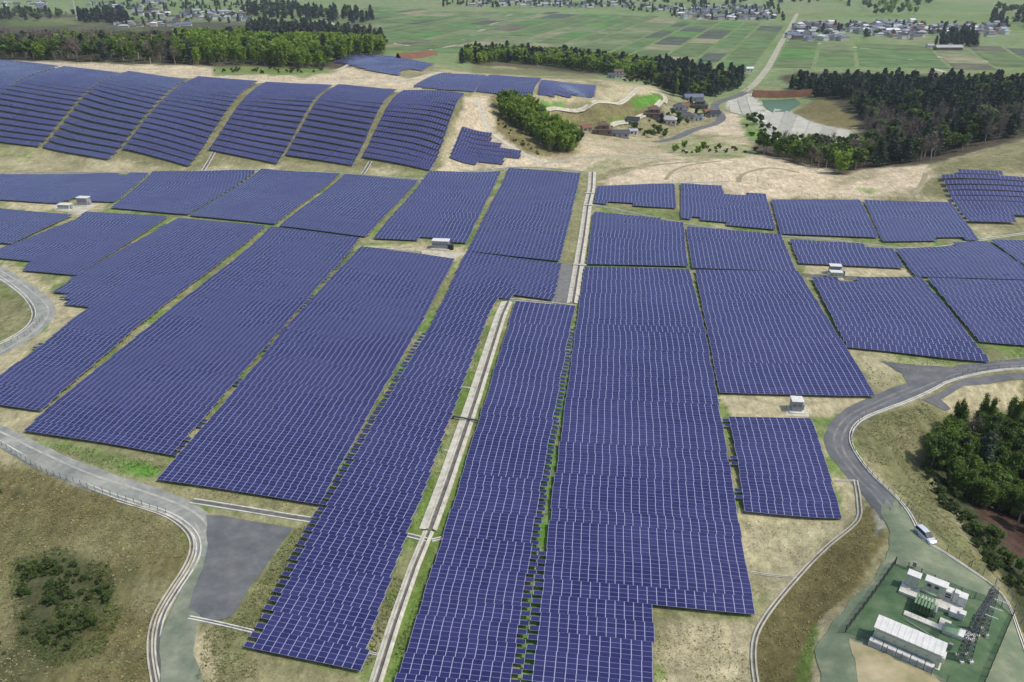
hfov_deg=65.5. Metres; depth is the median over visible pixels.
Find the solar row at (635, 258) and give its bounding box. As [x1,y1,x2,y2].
[587,255,687,261]
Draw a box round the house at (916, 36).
[909,34,922,39]
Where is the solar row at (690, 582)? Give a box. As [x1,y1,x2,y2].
[534,563,752,597]
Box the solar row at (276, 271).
[225,263,330,280]
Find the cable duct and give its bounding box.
[906,620,933,636]
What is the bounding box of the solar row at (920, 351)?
[845,340,988,362]
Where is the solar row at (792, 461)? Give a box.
[730,453,828,469]
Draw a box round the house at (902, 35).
[898,33,907,38]
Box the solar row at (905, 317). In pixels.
[830,311,959,323]
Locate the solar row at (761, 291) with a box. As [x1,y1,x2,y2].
[698,288,811,293]
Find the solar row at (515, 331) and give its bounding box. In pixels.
[506,328,573,340]
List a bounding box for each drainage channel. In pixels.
[369,530,433,681]
[419,301,511,529]
[567,171,595,302]
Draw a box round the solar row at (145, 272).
[85,264,200,282]
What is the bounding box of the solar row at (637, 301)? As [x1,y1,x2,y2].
[579,297,698,305]
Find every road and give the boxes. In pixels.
[0,265,209,557]
[158,556,204,681]
[651,88,752,141]
[824,358,1023,518]
[921,373,1023,410]
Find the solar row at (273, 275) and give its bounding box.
[218,267,323,285]
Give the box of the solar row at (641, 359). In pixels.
[571,354,710,365]
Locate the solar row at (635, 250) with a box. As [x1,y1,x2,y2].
[589,247,686,255]
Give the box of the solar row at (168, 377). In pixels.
[93,363,232,393]
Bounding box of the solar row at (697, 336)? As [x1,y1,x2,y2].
[575,329,706,339]
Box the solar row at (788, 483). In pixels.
[739,474,834,492]
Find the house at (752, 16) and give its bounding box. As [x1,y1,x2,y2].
[748,13,756,19]
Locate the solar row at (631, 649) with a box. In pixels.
[526,630,652,662]
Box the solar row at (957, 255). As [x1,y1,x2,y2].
[900,253,1009,257]
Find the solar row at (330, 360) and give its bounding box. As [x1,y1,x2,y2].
[263,348,396,372]
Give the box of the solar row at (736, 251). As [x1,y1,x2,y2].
[689,247,789,255]
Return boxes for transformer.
[912,589,937,617]
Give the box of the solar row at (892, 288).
[815,285,931,291]
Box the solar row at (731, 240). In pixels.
[687,236,784,245]
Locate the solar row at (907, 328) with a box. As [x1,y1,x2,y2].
[834,320,967,335]
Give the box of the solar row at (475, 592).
[423,580,531,607]
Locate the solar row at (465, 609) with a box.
[419,596,530,625]
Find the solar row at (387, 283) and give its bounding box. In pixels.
[330,273,439,291]
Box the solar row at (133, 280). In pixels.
[70,273,189,289]
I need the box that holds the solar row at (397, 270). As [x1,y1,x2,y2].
[342,261,446,278]
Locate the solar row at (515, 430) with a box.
[475,422,557,439]
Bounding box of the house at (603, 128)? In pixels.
[594,121,612,136]
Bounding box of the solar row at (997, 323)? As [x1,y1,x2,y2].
[962,319,1023,327]
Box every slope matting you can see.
[729,99,741,114]
[737,96,750,114]
[746,94,759,112]
[769,109,783,131]
[778,111,795,134]
[790,115,808,139]
[804,121,821,137]
[820,125,835,138]
[834,128,849,142]
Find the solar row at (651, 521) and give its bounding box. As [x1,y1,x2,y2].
[551,508,741,538]
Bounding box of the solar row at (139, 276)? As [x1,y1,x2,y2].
[80,268,195,286]
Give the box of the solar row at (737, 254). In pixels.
[690,251,790,258]
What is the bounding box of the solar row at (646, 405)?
[565,397,719,412]
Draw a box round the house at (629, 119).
[626,116,639,127]
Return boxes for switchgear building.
[872,614,947,670]
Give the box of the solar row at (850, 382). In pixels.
[716,376,869,386]
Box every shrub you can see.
[15,585,22,595]
[20,586,31,595]
[21,628,28,634]
[23,564,35,574]
[25,559,37,570]
[29,570,37,577]
[35,563,43,571]
[39,595,46,601]
[40,570,49,575]
[40,636,50,645]
[41,560,54,568]
[43,558,53,567]
[43,584,56,594]
[44,576,57,585]
[44,594,57,605]
[47,626,58,632]
[50,596,58,603]
[51,565,63,573]
[51,617,71,629]
[56,577,69,586]
[57,585,69,595]
[57,630,66,638]
[62,640,71,650]
[63,589,77,597]
[64,623,78,635]
[67,612,78,618]
[68,559,77,566]
[74,566,80,575]
[74,619,81,625]
[79,574,86,581]
[81,606,90,614]
[81,612,94,621]
[83,593,92,600]
[84,615,98,625]
[96,583,110,592]
[102,588,114,600]
[921,460,929,468]
[925,467,936,476]
[931,478,939,485]
[932,485,946,493]
[937,494,945,499]
[938,499,949,509]
[940,477,948,483]
[941,504,954,511]
[949,501,960,508]
[951,506,960,513]
[956,515,966,520]
[958,510,969,516]
[961,524,968,530]
[966,513,978,519]
[968,528,982,536]
[970,539,982,547]
[981,546,994,554]
[982,555,993,563]
[983,541,996,549]
[987,559,1003,570]
[993,555,1004,568]
[998,546,1007,551]
[1001,576,1017,587]
[1002,557,1013,564]
[1002,564,1013,571]
[1016,589,1023,594]
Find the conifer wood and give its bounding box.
[0,0,1023,127]
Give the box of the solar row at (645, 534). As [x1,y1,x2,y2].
[548,520,743,550]
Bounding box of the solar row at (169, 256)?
[112,249,222,263]
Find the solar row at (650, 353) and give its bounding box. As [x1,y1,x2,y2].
[572,348,709,358]
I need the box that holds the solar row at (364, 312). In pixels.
[306,302,424,322]
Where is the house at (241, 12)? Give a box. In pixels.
[237,10,244,15]
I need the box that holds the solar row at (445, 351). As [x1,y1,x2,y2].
[410,344,474,358]
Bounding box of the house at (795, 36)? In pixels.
[791,33,804,39]
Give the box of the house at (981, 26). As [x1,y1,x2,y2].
[977,24,985,29]
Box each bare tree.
[58,38,63,57]
[60,36,73,59]
[69,35,80,56]
[69,37,83,61]
[97,38,107,61]
[142,39,152,63]
[153,42,163,61]
[161,41,167,53]
[168,43,180,63]
[808,143,819,166]
[816,150,823,167]
[818,133,834,160]
[851,138,861,148]
[859,137,874,164]
[862,114,870,132]
[866,105,874,116]
[867,117,879,130]
[870,110,883,120]
[873,122,888,135]
[876,104,890,117]
[876,128,884,136]
[881,106,890,118]
[893,138,902,163]
[902,118,911,135]
[907,122,918,134]
[914,117,922,129]
[918,136,933,160]
[926,129,941,158]
[931,137,941,157]
[933,100,944,112]
[941,106,949,117]
[952,107,958,116]
[965,415,985,436]
[981,103,991,115]
[982,117,995,143]
[995,115,1007,137]
[997,101,1009,123]
[999,110,1012,134]
[1007,101,1019,113]
[1011,101,1023,115]
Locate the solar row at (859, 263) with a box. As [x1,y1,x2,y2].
[798,258,903,268]
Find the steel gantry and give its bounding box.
[954,576,1006,663]
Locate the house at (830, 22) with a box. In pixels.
[826,20,834,24]
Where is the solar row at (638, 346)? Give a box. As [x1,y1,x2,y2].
[573,341,709,354]
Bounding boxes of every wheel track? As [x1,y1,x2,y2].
[0,270,206,525]
[194,522,201,533]
[833,361,1023,505]
[841,365,1023,507]
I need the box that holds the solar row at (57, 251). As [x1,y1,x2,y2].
[1,245,108,258]
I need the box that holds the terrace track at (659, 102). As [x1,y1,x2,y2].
[546,87,667,126]
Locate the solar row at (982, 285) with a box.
[930,281,1023,288]
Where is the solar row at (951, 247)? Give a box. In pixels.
[895,245,996,251]
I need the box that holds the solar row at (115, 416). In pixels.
[44,402,196,435]
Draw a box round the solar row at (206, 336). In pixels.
[143,325,271,349]
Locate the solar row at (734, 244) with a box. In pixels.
[688,240,786,248]
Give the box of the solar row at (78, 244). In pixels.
[20,238,120,249]
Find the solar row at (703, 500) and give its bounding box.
[552,484,736,509]
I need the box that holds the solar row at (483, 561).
[434,549,537,574]
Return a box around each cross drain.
[188,615,254,632]
[190,498,319,522]
[749,571,796,577]
[835,479,852,481]
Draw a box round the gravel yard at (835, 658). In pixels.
[815,498,1023,681]
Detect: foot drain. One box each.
[0,169,421,180]
[420,167,583,179]
[594,204,1023,248]
[627,181,728,184]
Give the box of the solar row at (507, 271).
[458,263,559,279]
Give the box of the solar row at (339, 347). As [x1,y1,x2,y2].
[273,335,404,361]
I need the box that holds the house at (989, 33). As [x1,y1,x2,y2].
[983,31,995,36]
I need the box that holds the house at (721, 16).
[716,14,724,18]
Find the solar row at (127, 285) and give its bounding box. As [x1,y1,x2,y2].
[67,277,182,295]
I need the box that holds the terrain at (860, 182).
[0,0,1023,681]
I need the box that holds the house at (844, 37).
[837,34,849,40]
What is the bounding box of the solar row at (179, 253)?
[123,246,226,261]
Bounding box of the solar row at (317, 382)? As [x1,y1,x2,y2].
[245,369,383,397]
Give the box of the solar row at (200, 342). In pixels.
[135,331,262,356]
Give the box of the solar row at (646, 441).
[561,432,727,451]
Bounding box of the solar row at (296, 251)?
[250,244,345,258]
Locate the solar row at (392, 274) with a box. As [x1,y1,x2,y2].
[338,265,444,282]
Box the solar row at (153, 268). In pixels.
[93,260,206,276]
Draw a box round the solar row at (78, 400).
[55,393,207,426]
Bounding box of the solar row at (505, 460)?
[465,451,552,469]
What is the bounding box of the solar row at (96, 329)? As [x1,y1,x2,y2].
[59,323,131,338]
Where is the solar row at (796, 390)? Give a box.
[717,384,874,396]
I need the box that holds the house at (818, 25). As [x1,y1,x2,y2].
[812,23,821,29]
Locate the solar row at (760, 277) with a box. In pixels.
[696,274,804,280]
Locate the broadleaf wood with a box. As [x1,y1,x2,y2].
[0,0,1023,143]
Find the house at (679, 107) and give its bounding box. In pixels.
[670,103,687,112]
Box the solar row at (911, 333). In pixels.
[836,325,972,341]
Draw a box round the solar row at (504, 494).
[456,484,547,505]
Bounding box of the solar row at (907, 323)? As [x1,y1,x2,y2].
[832,315,963,329]
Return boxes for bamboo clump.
[53,33,67,53]
[61,29,76,38]
[110,36,124,42]
[123,40,135,61]
[169,43,183,62]
[170,37,184,61]
[186,34,196,44]
[191,47,201,64]
[197,33,208,39]
[198,35,206,58]
[198,40,204,60]
[202,39,212,62]
[203,29,213,36]
[205,44,217,64]
[211,33,226,56]
[211,36,222,55]
[212,28,224,33]
[212,42,223,61]
[216,38,228,61]
[227,41,235,59]
[228,44,238,62]
[229,34,243,42]
[234,31,246,36]
[236,27,244,33]
[236,46,245,64]
[238,44,248,62]
[248,44,256,63]
[249,38,258,61]
[255,42,270,64]
[260,33,270,39]
[260,38,268,60]
[265,31,279,38]
[268,41,279,65]
[272,41,287,66]
[279,39,290,63]
[288,40,297,45]
[289,32,299,37]
[290,48,296,64]
[292,47,301,65]
[294,47,305,66]
[301,42,313,63]
[304,49,311,66]
[305,33,320,42]
[312,40,319,48]
[312,50,325,67]
[318,31,333,39]
[326,39,334,55]
[333,37,345,58]
[338,37,353,56]
[352,33,363,54]
[363,33,373,53]
[495,97,508,116]
[502,89,510,98]
[503,103,511,120]
[508,101,515,121]
[511,89,517,95]
[511,104,517,123]
[515,109,523,125]
[516,96,525,104]
[516,101,525,108]
[520,93,531,100]
[520,104,534,121]
[522,115,532,135]
[525,99,530,106]
[527,96,539,107]
[528,118,540,136]
[533,123,543,142]
[535,103,543,110]
[539,115,555,123]
[540,113,560,120]
[543,121,555,128]
[543,127,556,149]
[544,121,555,128]
[554,120,567,130]
[556,126,565,148]
[556,129,570,150]
[566,121,575,128]
[566,133,575,151]
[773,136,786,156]
[784,144,791,156]
[790,139,801,160]
[809,146,820,162]
[831,147,843,166]
[834,150,852,173]
[844,147,859,167]
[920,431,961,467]
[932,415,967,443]
[946,462,980,493]
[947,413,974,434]
[952,431,974,462]
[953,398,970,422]
[954,452,983,469]
[960,437,982,458]
[961,468,998,503]
[964,432,979,442]
[968,453,1003,479]
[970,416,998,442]
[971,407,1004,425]
[973,476,1005,507]
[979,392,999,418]
[991,441,1006,460]
[993,445,1023,472]
[994,484,1019,510]
[996,437,1012,448]
[997,411,1008,430]
[997,412,1013,433]
[997,414,1008,437]
[1002,426,1022,451]
[1002,465,1018,482]
[1003,486,1023,515]
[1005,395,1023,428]
[1011,448,1023,478]
[1012,478,1023,488]
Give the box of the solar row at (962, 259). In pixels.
[901,257,1014,261]
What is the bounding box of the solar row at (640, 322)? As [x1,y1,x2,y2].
[577,318,703,327]
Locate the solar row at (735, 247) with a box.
[689,243,788,252]
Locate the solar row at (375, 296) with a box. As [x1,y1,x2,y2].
[318,287,432,306]
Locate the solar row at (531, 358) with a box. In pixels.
[498,353,569,366]
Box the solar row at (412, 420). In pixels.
[368,410,448,430]
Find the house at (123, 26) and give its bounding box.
[118,24,129,27]
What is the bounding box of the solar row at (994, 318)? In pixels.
[958,314,1023,322]
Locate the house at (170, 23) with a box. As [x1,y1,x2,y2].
[167,21,174,25]
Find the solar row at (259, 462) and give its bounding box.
[176,446,338,479]
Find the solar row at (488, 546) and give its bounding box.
[440,535,539,558]
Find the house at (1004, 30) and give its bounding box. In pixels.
[998,27,1010,34]
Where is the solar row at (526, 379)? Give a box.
[491,373,565,387]
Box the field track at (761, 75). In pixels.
[742,14,798,91]
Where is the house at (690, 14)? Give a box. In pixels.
[687,12,696,16]
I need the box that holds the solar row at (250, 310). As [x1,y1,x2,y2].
[178,298,293,320]
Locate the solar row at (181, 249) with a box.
[125,242,231,257]
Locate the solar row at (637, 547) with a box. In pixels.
[546,534,745,564]
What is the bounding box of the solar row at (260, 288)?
[202,279,314,298]
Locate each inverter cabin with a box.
[56,203,74,209]
[75,196,92,206]
[431,238,449,249]
[787,395,804,413]
[826,263,842,274]
[827,270,843,279]
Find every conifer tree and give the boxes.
[27,36,38,57]
[78,33,85,54]
[97,30,111,55]
[97,42,109,61]
[164,40,177,61]
[179,34,186,60]
[184,41,194,63]
[241,36,249,58]
[320,33,326,45]
[332,39,343,58]
[358,33,366,53]
[656,62,661,72]
[670,61,677,69]
[670,74,677,95]
[678,73,682,89]
[681,75,690,95]
[713,78,720,95]
[728,67,735,90]
[796,69,802,86]
[804,76,813,92]
[822,69,828,75]
[829,75,835,95]
[836,77,846,98]
[844,78,850,97]
[852,73,858,82]
[853,92,864,111]
[858,77,865,93]
[868,137,888,165]
[870,88,877,99]
[872,99,877,107]
[872,121,878,128]
[881,67,888,74]
[886,135,900,163]
[889,119,899,131]
[890,129,899,140]
[898,134,916,162]
[903,102,909,120]
[909,93,916,106]
[916,112,923,130]
[919,90,930,102]
[919,124,931,154]
[927,73,934,84]
[928,128,944,155]
[930,123,934,141]
[932,111,940,119]
[933,96,945,113]
[944,109,953,124]
[946,96,958,115]
[949,120,957,132]
[951,436,972,465]
[953,118,965,145]
[955,74,964,85]
[956,123,966,145]
[964,104,977,122]
[969,92,977,97]
[970,114,980,124]
[971,78,978,86]
[974,114,985,135]
[975,86,981,94]
[975,112,994,139]
[977,431,998,466]
[981,95,989,104]
[988,93,992,103]
[989,98,997,119]
[991,416,1001,440]
[996,96,1002,106]
[998,84,1005,93]
[1003,106,1011,126]
[1003,112,1017,136]
[1009,74,1015,81]
[1010,98,1017,104]
[1015,111,1022,132]
[1016,88,1023,101]
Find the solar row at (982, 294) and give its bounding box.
[937,290,1023,297]
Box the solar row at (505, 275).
[455,267,558,284]
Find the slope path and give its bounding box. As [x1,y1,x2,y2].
[476,100,544,163]
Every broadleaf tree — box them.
[3,38,15,58]
[12,40,27,58]
[19,38,37,58]
[38,39,57,58]
[47,39,59,58]
[56,37,68,57]
[80,41,97,61]
[89,44,99,60]
[91,38,109,50]
[106,39,113,58]
[110,45,125,61]
[134,39,148,60]
[148,38,159,59]
[211,47,221,65]
[224,45,237,65]
[308,46,318,61]
[319,46,333,65]
[496,91,511,100]
[510,108,524,125]
[512,111,523,128]
[519,113,531,129]
[542,127,557,147]
[569,130,579,150]
[576,131,584,146]
[650,67,657,76]
[699,80,707,86]
[719,77,729,93]
[755,137,770,153]
[756,131,771,154]
[770,131,782,153]
[777,137,793,159]
[789,146,803,162]
[790,134,805,140]
[797,145,805,162]
[799,141,817,164]
[811,133,823,142]
[819,135,831,144]
[820,143,835,167]
[836,136,846,142]
[837,145,852,154]
[839,142,854,147]
[845,136,853,143]
[849,133,858,139]
[852,147,868,168]
[862,98,876,106]
[863,106,878,118]
[865,130,882,142]
[865,142,876,164]
[878,119,887,127]
[878,125,890,134]
[889,126,903,133]
[889,137,905,150]
[901,108,916,119]
[908,108,922,117]
[910,90,922,98]
[910,109,923,123]
[910,137,924,160]
[921,112,933,124]
[923,431,951,469]
[933,128,952,137]
[935,124,950,131]
[938,454,964,481]
[943,134,958,153]
[952,487,962,499]
[953,132,962,148]
[959,111,977,123]
[959,132,972,149]
[964,120,978,145]
[970,519,981,529]
[976,112,998,122]
[979,104,999,115]
[985,524,1007,543]
[992,474,1018,505]
[995,469,1008,479]
[998,113,1012,130]
[1001,104,1018,113]
[1001,550,1017,560]
[1008,421,1023,438]
[1011,492,1023,525]
[1014,438,1023,452]
[1015,557,1023,574]
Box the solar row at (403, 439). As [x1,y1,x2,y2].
[358,429,442,450]
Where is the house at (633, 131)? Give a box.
[627,128,637,135]
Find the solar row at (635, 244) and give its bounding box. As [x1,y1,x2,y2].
[590,240,685,248]
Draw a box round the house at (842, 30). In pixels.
[836,28,845,33]
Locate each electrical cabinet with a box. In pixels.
[905,568,922,588]
[923,574,949,598]
[944,587,954,600]
[948,606,964,619]
[952,589,960,603]
[956,591,968,607]
[958,609,966,620]
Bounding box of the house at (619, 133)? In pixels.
[612,129,629,138]
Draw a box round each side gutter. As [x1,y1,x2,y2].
[407,533,427,541]
[431,536,441,541]
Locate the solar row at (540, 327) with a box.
[508,322,574,333]
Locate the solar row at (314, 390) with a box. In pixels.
[238,376,379,402]
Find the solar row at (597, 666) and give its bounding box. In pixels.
[523,649,652,681]
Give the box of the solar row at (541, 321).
[508,317,571,326]
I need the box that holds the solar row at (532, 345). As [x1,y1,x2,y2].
[501,340,571,352]
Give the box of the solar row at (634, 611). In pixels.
[531,594,652,621]
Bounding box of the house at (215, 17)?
[212,15,218,19]
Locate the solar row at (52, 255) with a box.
[0,248,103,260]
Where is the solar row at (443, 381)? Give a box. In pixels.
[393,371,463,387]
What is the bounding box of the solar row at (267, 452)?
[185,436,343,470]
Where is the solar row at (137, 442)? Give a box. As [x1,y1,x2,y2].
[24,421,183,455]
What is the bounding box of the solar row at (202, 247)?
[136,239,236,253]
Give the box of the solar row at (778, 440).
[732,434,821,447]
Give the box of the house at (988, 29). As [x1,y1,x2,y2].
[984,27,993,33]
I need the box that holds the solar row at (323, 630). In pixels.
[255,611,374,648]
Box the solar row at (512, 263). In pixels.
[461,255,560,271]
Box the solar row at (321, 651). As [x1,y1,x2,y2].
[244,629,369,670]
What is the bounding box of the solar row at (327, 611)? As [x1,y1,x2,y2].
[263,593,378,629]
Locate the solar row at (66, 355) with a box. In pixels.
[28,348,102,364]
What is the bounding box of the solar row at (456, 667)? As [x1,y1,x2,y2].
[399,652,521,681]
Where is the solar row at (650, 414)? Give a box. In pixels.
[564,405,721,421]
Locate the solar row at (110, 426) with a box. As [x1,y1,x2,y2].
[34,411,191,445]
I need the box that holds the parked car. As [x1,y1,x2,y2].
[914,524,936,543]
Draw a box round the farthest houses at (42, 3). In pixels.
[1,0,777,14]
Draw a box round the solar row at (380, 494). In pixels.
[327,481,422,508]
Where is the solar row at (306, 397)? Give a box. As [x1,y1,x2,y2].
[232,384,374,413]
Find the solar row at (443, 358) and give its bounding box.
[406,351,472,365]
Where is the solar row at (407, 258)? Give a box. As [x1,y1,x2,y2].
[354,250,452,265]
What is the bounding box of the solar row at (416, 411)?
[375,402,452,421]
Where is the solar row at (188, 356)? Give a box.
[120,343,251,370]
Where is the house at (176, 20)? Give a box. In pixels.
[172,18,181,24]
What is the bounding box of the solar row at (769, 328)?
[706,324,835,331]
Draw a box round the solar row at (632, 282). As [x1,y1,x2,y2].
[582,279,692,285]
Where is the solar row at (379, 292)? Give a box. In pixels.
[322,282,434,301]
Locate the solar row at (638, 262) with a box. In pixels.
[587,259,688,266]
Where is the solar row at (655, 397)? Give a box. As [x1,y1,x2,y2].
[567,389,719,406]
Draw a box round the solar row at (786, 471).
[737,463,831,481]
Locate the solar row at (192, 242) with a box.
[142,236,240,248]
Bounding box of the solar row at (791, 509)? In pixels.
[742,498,841,518]
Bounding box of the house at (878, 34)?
[872,32,883,35]
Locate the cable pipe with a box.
[452,415,478,420]
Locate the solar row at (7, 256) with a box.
[0,253,96,264]
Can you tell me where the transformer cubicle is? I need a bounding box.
[448,243,453,249]
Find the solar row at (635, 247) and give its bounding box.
[589,244,685,250]
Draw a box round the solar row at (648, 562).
[537,548,748,579]
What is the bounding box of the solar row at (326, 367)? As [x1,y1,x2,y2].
[259,355,393,379]
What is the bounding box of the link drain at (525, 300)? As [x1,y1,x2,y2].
[497,298,575,305]
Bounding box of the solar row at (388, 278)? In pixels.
[334,269,441,287]
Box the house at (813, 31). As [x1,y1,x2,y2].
[808,29,817,34]
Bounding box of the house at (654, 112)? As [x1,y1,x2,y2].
[644,105,664,120]
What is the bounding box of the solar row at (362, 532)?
[304,518,407,547]
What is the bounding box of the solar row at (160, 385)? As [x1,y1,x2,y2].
[85,370,225,399]
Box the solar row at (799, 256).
[796,254,901,263]
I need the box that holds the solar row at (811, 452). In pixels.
[733,443,824,458]
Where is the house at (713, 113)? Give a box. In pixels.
[707,110,721,117]
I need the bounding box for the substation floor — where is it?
[846,564,1011,681]
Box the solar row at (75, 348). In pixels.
[33,342,109,357]
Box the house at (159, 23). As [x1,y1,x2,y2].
[156,21,164,25]
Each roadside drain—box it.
[0,276,35,343]
[0,440,201,681]
[849,367,1023,649]
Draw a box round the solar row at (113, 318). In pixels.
[75,312,144,326]
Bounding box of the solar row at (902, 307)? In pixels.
[824,302,951,312]
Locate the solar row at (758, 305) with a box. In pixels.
[701,302,820,308]
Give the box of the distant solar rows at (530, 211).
[0,53,1023,681]
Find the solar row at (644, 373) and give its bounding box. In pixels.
[570,367,714,382]
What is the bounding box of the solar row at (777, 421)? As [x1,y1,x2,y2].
[722,416,814,427]
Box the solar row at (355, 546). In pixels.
[296,531,402,561]
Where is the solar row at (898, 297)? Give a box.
[820,293,941,301]
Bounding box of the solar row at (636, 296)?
[580,293,697,300]
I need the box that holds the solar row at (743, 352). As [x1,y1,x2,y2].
[711,348,850,355]
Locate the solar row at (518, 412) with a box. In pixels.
[480,405,559,420]
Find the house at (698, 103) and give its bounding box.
[692,98,708,109]
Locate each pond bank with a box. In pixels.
[396,50,437,58]
[752,89,811,97]
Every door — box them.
[792,403,797,410]
[797,403,802,410]
[875,630,885,640]
[885,634,896,645]
[896,639,906,649]
[906,643,917,654]
[917,648,928,659]
[928,653,939,663]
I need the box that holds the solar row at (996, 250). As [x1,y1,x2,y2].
[897,248,1003,256]
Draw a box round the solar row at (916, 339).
[839,330,977,347]
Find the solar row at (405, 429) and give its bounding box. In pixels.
[363,419,445,440]
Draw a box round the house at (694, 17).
[692,15,701,19]
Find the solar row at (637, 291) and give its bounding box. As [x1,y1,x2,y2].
[582,288,696,295]
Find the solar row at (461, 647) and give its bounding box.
[407,633,525,664]
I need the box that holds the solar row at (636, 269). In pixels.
[584,266,689,272]
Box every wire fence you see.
[1,442,165,512]
[3,57,363,79]
[4,316,42,344]
[666,176,757,181]
[757,179,922,199]
[845,556,896,632]
[847,626,958,681]
[851,410,906,506]
[896,558,1012,613]
[907,501,1023,631]
[934,365,1023,386]
[984,609,1014,681]
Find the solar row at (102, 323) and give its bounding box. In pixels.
[66,317,137,330]
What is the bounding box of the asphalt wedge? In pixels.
[882,361,957,385]
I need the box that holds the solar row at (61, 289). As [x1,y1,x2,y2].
[52,286,171,305]
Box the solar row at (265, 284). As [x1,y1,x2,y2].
[207,275,315,294]
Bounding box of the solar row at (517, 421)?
[479,413,559,429]
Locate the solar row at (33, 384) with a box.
[0,376,67,394]
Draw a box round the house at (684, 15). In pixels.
[680,12,688,18]
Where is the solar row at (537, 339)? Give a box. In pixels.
[504,334,572,346]
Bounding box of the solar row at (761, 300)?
[701,297,819,304]
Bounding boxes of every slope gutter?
[202,151,215,169]
[361,161,371,173]
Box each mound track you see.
[544,155,660,163]
[606,161,692,177]
[663,161,720,179]
[737,167,799,181]
[910,172,928,195]
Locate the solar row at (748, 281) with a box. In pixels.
[696,278,806,284]
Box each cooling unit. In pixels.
[868,637,882,649]
[881,642,896,655]
[895,648,910,661]
[909,654,924,668]
[924,661,934,672]
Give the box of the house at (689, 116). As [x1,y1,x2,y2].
[680,112,694,121]
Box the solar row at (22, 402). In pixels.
[0,394,50,410]
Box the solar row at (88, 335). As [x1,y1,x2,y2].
[52,329,124,344]
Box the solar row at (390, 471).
[340,459,430,483]
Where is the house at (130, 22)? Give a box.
[127,20,134,24]
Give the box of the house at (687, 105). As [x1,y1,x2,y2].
[681,102,690,110]
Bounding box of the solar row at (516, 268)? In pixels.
[459,259,559,275]
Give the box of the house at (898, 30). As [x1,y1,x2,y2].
[890,28,901,32]
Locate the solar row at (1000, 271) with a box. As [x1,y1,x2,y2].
[909,268,1023,273]
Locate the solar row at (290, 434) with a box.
[203,418,355,450]
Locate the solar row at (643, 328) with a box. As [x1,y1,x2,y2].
[576,324,706,334]
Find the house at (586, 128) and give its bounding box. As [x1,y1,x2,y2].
[579,124,592,131]
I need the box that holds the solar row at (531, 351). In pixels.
[500,346,570,358]
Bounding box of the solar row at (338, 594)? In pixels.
[273,576,385,610]
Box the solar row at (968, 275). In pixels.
[912,271,1023,279]
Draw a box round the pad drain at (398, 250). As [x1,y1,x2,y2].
[360,246,420,252]
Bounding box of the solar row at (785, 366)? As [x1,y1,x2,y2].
[713,362,859,369]
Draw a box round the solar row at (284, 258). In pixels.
[240,251,340,267]
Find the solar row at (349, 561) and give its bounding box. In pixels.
[289,545,396,577]
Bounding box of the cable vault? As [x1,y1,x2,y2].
[942,622,975,644]
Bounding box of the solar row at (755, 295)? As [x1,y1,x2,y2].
[699,292,814,298]
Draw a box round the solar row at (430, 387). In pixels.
[389,379,461,395]
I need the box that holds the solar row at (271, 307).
[184,293,298,313]
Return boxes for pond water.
[763,98,799,111]
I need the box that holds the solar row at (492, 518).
[447,508,541,530]
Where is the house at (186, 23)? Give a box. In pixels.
[181,22,191,25]
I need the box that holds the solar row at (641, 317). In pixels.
[578,313,702,321]
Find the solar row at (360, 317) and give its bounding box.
[298,307,421,327]
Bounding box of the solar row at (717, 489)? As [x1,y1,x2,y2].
[554,472,734,496]
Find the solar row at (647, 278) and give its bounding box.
[583,275,692,282]
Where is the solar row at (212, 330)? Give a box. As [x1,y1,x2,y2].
[151,319,274,341]
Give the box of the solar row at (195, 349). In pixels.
[127,337,257,363]
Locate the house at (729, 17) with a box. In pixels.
[726,15,733,19]
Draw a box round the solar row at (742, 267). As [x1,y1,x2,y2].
[691,263,795,270]
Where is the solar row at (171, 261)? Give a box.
[110,253,217,267]
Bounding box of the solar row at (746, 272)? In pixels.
[695,270,799,274]
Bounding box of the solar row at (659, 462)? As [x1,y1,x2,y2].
[558,451,731,473]
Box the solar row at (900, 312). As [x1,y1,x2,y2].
[827,306,955,318]
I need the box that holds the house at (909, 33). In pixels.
[906,31,913,37]
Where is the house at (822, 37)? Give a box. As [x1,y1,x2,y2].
[817,34,829,40]
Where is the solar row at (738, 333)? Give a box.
[706,330,838,337]
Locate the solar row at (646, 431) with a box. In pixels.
[562,423,724,440]
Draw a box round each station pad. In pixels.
[54,203,100,214]
[421,250,463,258]
[785,407,808,416]
[802,274,859,280]
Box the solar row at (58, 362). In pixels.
[20,355,94,370]
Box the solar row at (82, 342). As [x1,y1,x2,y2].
[45,335,117,351]
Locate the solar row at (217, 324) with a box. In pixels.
[157,313,279,335]
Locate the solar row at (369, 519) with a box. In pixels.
[312,505,412,532]
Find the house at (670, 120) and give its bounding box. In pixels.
[657,115,676,126]
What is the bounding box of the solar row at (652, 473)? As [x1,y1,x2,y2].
[557,462,732,484]
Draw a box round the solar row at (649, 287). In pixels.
[582,283,694,290]
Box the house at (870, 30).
[868,28,875,34]
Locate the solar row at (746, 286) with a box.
[698,283,808,288]
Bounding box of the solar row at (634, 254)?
[588,251,686,257]
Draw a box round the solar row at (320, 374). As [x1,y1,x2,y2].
[251,362,387,386]
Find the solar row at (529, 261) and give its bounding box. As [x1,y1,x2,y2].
[464,251,561,266]
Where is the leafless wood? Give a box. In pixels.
[0,7,1018,134]
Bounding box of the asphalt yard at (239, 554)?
[190,515,291,619]
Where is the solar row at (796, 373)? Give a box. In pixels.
[714,369,864,377]
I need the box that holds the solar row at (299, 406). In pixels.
[225,392,369,419]
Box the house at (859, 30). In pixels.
[855,27,863,33]
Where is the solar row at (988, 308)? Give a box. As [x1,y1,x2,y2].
[950,304,1023,312]
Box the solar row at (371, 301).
[314,292,429,311]

